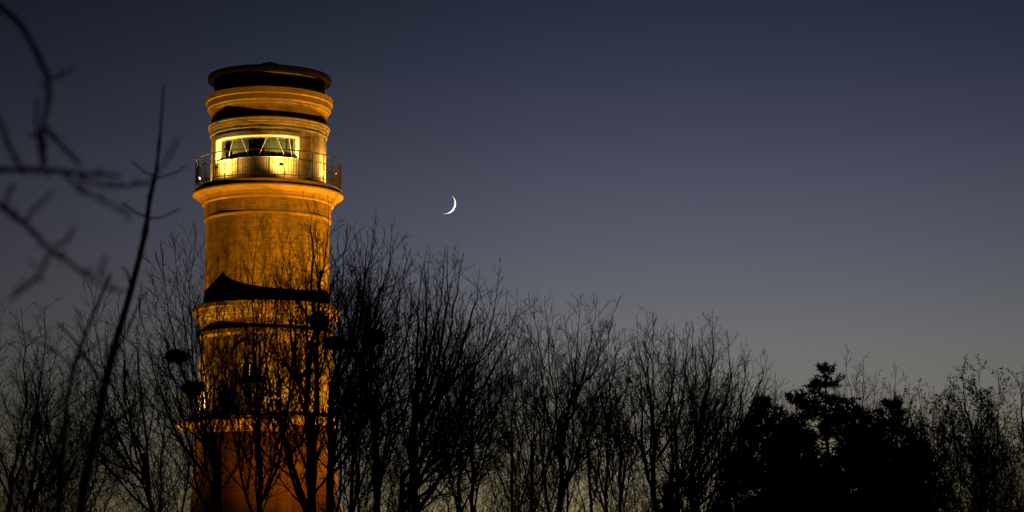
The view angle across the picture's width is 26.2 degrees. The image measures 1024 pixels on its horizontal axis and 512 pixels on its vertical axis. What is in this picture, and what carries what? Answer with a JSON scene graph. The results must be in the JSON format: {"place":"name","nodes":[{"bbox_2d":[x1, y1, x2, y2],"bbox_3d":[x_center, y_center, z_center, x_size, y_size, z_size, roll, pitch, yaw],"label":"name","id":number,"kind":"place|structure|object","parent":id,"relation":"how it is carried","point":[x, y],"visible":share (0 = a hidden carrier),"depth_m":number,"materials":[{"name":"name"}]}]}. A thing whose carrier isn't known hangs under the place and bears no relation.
{"place":"outdoors","nodes":[
{"label":"outdoors","id":0,"kind":"place"},
{"bbox_2d":[443,195,455,213],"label":"moon","id":1,"kind":"object","parent":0,"point":[453,207],"visible":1,"depth_m":3992.86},
{"bbox_2d":[0,0,1023,511],"label":"sky","id":2,"kind":"structure","parent":0,"point":[815,179],"materials":[{"name":"blue"}]},
{"label":"ground","id":3,"kind":"structure","parent":0,"visible":0},
{"bbox_2d":[0,297,104,511],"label":"bare tree","id":4,"kind":"object","parent":3,"relation":"on","point":[40,486],"visible":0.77,"depth_m":61.86,"materials":[{"name":"black plant"}]},
{"bbox_2d":[4,272,139,511],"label":"young tree","id":5,"kind":"object","parent":3,"relation":"on","point":[62,475],"visible":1,"depth_m":7.60,"materials":[{"name":"grey plant"}]},
{"bbox_2d":[1,337,156,511],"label":"bare tree","id":6,"kind":"object","parent":3,"relation":"on","point":[94,477],"visible":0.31,"depth_m":73.31,"materials":[{"name":"black plant"}]},
{"bbox_2d":[0,2,179,300],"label":"young tree","id":7,"kind":"object","parent":3,"relation":"on","point":[23,170],"visible":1,"depth_m":5.20,"materials":[{"name":"grey plant"}]},
{"bbox_2d":[56,85,186,511],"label":"young tree","id":8,"kind":"object","parent":3,"relation":"on","point":[96,432],"visible":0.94,"depth_m":10.56,"materials":[{"name":"grey plant"}]},
{"bbox_2d":[50,276,211,511],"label":"bare tree","id":9,"kind":"object","parent":3,"relation":"on","point":[145,471],"visible":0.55,"depth_m":66.11,"materials":[{"name":"black plant"}]},
{"bbox_2d":[104,221,289,511],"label":"bare tree","id":10,"kind":"object","parent":3,"relation":"on","point":[214,458],"visible":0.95,"depth_m":59.55,"materials":[{"name":"black plant"}]},
{"bbox_2d":[162,348,191,365],"bbox_3d":[-9.203,2.769,60.280,0.856,0.531,0.858,0,-9,0],"label":"nest","id":11,"kind":"object","parent":10,"relation":"attached to","point":[183,356],"visible":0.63,"depth_m":60.10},
{"bbox_2d":[177,380,207,396],"bbox_3d":[-8.796,3.651,60.462,0.816,0.547,0.770,0,-9,0],"label":"nest","id":12,"kind":"object","parent":10,"relation":"attached to","point":[191,387],"visible":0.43,"depth_m":60.30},
{"bbox_2d":[177,62,342,511],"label":"lighthouse","id":13,"kind":"object","parent":3,"relation":"on","point":[256,104],"visible":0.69,"depth_m":117.03,"materials":[{"name":"yellow brick"}]},
{"bbox_2d":[232,138,248,157],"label":"curtain","id":14,"kind":"object","parent":13,"relation":"hanging from","point":[237,144],"visible":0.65,"depth_m":117.88,"materials":[{"name":"fabric"}]},
{"bbox_2d":[232,341,263,385],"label":"arched window","id":15,"kind":"structure","parent":13,"relation":"in","point":[245,341],"depth_m":115.13,"materials":[{"name":"black glass"}]},
{"bbox_2d":[215,134,299,162],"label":"window","id":16,"kind":"structure","parent":13,"relation":"in","point":[296,139],"depth_m":117.80,"materials":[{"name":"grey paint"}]},
{"bbox_2d":[264,138,285,156],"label":"curtain","id":17,"kind":"object","parent":13,"relation":"hanging from","point":[271,142],"visible":0.68,"depth_m":117.64,"materials":[{"name":"fabric"}]},
{"bbox_2d":[287,139,291,156],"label":"curtain","id":18,"kind":"object","parent":13,"relation":"hanging from","point":[289,151],"visible":0.63,"depth_m":117.92,"materials":[{"name":"fabric"}]},
{"bbox_2d":[189,213,351,511],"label":"bare tree","id":19,"kind":"object","parent":3,"relation":"on","point":[260,497],"visible":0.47,"depth_m":62.66,"materials":[{"name":"black plant"}]},
{"bbox_2d":[218,190,388,511],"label":"bare tree","id":20,"kind":"object","parent":3,"relation":"on","point":[310,420],"visible":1,"depth_m":57.03,"materials":[{"name":"black plant"}]},
{"bbox_2d":[308,311,332,329],"bbox_3d":[-5.068,1.715,57.841,0.699,0.580,0.718,-5,-10,29],"label":"nest","id":21,"kind":"object","parent":20,"relation":"attached to","point":[311,320],"visible":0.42,"depth_m":57.68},
{"bbox_2d":[260,210,429,511],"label":"bare tree","id":22,"kind":"object","parent":3,"relation":"on","point":[368,337],"visible":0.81,"depth_m":60.08,"materials":[{"name":"black plant"}]},
{"bbox_2d":[323,334,348,352],"bbox_3d":[-4.697,2.343,58.831,0.752,0.522,0.799,-6,-11,34],"label":"nest","id":23,"kind":"object","parent":22,"relation":"attached to","point":[344,344],"visible":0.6,"depth_m":58.65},
{"bbox_2d":[297,363,408,511],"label":"bare tree","id":24,"kind":"object","parent":3,"relation":"on","point":[359,504],"visible":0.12,"depth_m":79.77,"materials":[{"name":"black plant"}]},
{"bbox_2d":[312,283,409,511],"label":"bare tree","id":25,"kind":"object","parent":3,"relation":"on","point":[353,498],"visible":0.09,"depth_m":73.56,"materials":[{"name":"black plant"}]},
{"bbox_2d":[321,265,463,511],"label":"bare tree","id":26,"kind":"object","parent":3,"relation":"on","point":[377,502],"visible":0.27,"depth_m":65.45,"materials":[{"name":"black plant"}]},
{"bbox_2d":[361,326,389,346],"bbox_3d":[-3.985,2.341,63.884,0.897,0.667,0.898,0,-9,0],"label":"nest","id":27,"kind":"object","parent":26,"relation":"attached to","point":[379,336],"visible":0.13,"depth_m":63.71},
{"bbox_2d":[349,244,506,511],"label":"bare tree","id":28,"kind":"object","parent":3,"relation":"on","point":[421,410],"visible":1,"depth_m":58.06,"materials":[{"name":"black plant"}]},
{"bbox_2d":[387,258,541,511],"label":"bare tree","id":29,"kind":"object","parent":3,"relation":"on","point":[403,493],"visible":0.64,"depth_m":60.93,"materials":[{"name":"black plant"}]},
{"bbox_2d":[417,334,518,511],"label":"bare tree","id":30,"kind":"object","parent":3,"relation":"on","point":[458,509],"visible":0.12,"depth_m":77.48,"materials":[{"name":"black plant"}]},
{"bbox_2d":[405,302,534,511],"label":"bare tree","id":31,"kind":"object","parent":3,"relation":"on","point":[472,506],"visible":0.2,"depth_m":75.87,"materials":[{"name":"black plant"}]},
{"bbox_2d":[0,389,1023,511],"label":"undergrowth","id":32,"kind":"object","parent":3,"relation":"on","point":[1005,497],"visible":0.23,"depth_m":88.48,"materials":[{"name":"black plant"}]},
{"bbox_2d":[475,331,555,511],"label":"bare tree","id":33,"kind":"object","parent":3,"relation":"on","point":[511,509],"visible":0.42,"depth_m":79.36,"materials":[{"name":"black plant"}]},
{"bbox_2d":[481,316,603,511],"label":"bare tree","id":34,"kind":"object","parent":3,"relation":"on","point":[531,476],"visible":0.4,"depth_m":79.20,"materials":[{"name":"black plant"}]},
{"bbox_2d":[488,292,649,511],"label":"bare tree","id":35,"kind":"object","parent":3,"relation":"on","point":[562,425],"visible":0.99,"depth_m":69.96,"materials":[{"name":"black plant"}]},
{"bbox_2d":[537,348,641,511],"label":"bare tree","id":36,"kind":"object","parent":3,"relation":"on","point":[590,506],"visible":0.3,"depth_m":81.23,"materials":[{"name":"black plant"}]},
{"bbox_2d":[558,330,658,511],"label":"bare tree","id":37,"kind":"object","parent":3,"relation":"on","point":[605,505],"visible":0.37,"depth_m":80.05,"materials":[{"name":"black plant"}]},
{"bbox_2d":[566,334,665,511],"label":"bare tree","id":38,"kind":"object","parent":3,"relation":"on","point":[618,480],"visible":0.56,"depth_m":74.63,"materials":[{"name":"black plant"}]},
{"bbox_2d":[608,305,735,511],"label":"bare tree","id":39,"kind":"object","parent":3,"relation":"on","point":[654,440],"visible":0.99,"depth_m":69.50,"materials":[{"name":"black plant"}]},
{"bbox_2d":[648,467,699,511],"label":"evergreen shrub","id":40,"kind":"object","parent":3,"relation":"on","point":[667,506],"visible":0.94,"depth_m":69.57,"materials":[{"name":"black plant"}]},
{"bbox_2d":[614,331,738,498],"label":"bare tree","id":41,"kind":"object","parent":3,"relation":"on","point":[673,398],"visible":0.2,"depth_m":79.96,"materials":[{"name":"black plant"}]},
{"bbox_2d":[644,312,787,511],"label":"bare tree","id":42,"kind":"object","parent":3,"relation":"on","point":[735,430],"visible":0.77,"depth_m":71.97,"materials":[{"name":"black plant"}]},
{"bbox_2d":[686,361,760,509],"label":"bare tree","id":43,"kind":"object","parent":3,"relation":"on","point":[724,428],"visible":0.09,"depth_m":82.18,"materials":[{"name":"black plant"}]},
{"bbox_2d":[716,392,795,511],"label":"conifer","id":44,"kind":"object","parent":3,"relation":"on","point":[774,406],"visible":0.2,"depth_m":75.68,"materials":[{"name":"black plant"}]},
{"bbox_2d":[757,372,820,449],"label":"bare tree","id":45,"kind":"object","parent":3,"relation":"on","point":[772,393],"visible":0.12,"depth_m":93.08,"materials":[{"name":"black plant"}]},
{"bbox_2d":[733,417,857,511],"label":"conifer","id":46,"kind":"object","parent":3,"relation":"on","point":[807,495],"visible":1,"depth_m":70.31,"materials":[{"name":"black plant"}]},
{"bbox_2d":[759,387,842,510],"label":"conifer","id":47,"kind":"object","parent":3,"relation":"on","point":[798,401],"visible":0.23,"depth_m":74.80,"materials":[{"name":"black plant"}]},
{"bbox_2d":[756,361,878,506],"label":"conifer","id":48,"kind":"object","parent":3,"relation":"on","point":[828,418],"visible":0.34,"depth_m":77.75,"materials":[{"name":"black plant"}]},
{"bbox_2d":[813,403,922,511],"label":"conifer","id":49,"kind":"object","parent":3,"relation":"on","point":[849,454],"visible":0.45,"depth_m":73.57,"materials":[{"name":"black plant"}]},
{"bbox_2d":[829,345,908,441],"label":"bare tree","id":50,"kind":"object","parent":3,"relation":"on","point":[864,392],"visible":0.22,"depth_m":88.99,"materials":[{"name":"black plant"}]},
{"bbox_2d":[826,435,940,511],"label":"conifer","id":51,"kind":"object","parent":3,"relation":"on","point":[865,470],"visible":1,"depth_m":69.40,"materials":[{"name":"black plant"}]},
{"bbox_2d":[847,397,953,511],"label":"conifer","id":52,"kind":"object","parent":3,"relation":"on","point":[893,408],"visible":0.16,"depth_m":76.83,"materials":[{"name":"black plant"}]},
{"bbox_2d":[875,362,930,448],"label":"bare tree","id":53,"kind":"object","parent":3,"relation":"on","point":[902,397],"visible":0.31,"depth_m":90.25,"materials":[{"name":"black plant"}]},
{"bbox_2d":[884,377,960,509],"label":"bare tree","id":54,"kind":"object","parent":3,"relation":"on","point":[916,431],"visible":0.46,"depth_m":75.47,"materials":[{"name":"black plant"}]},
{"bbox_2d":[910,354,1023,511],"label":"bare tree","id":55,"kind":"object","parent":3,"relation":"on","point":[976,462],"visible":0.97,"depth_m":71.70,"materials":[{"name":"black plant"}]},
{"bbox_2d":[990,367,1023,511],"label":"bare tree","id":56,"kind":"object","parent":3,"relation":"on","point":[1017,501],"visible":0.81,"depth_m":73.42,"materials":[{"name":"black plant"}]}
]}

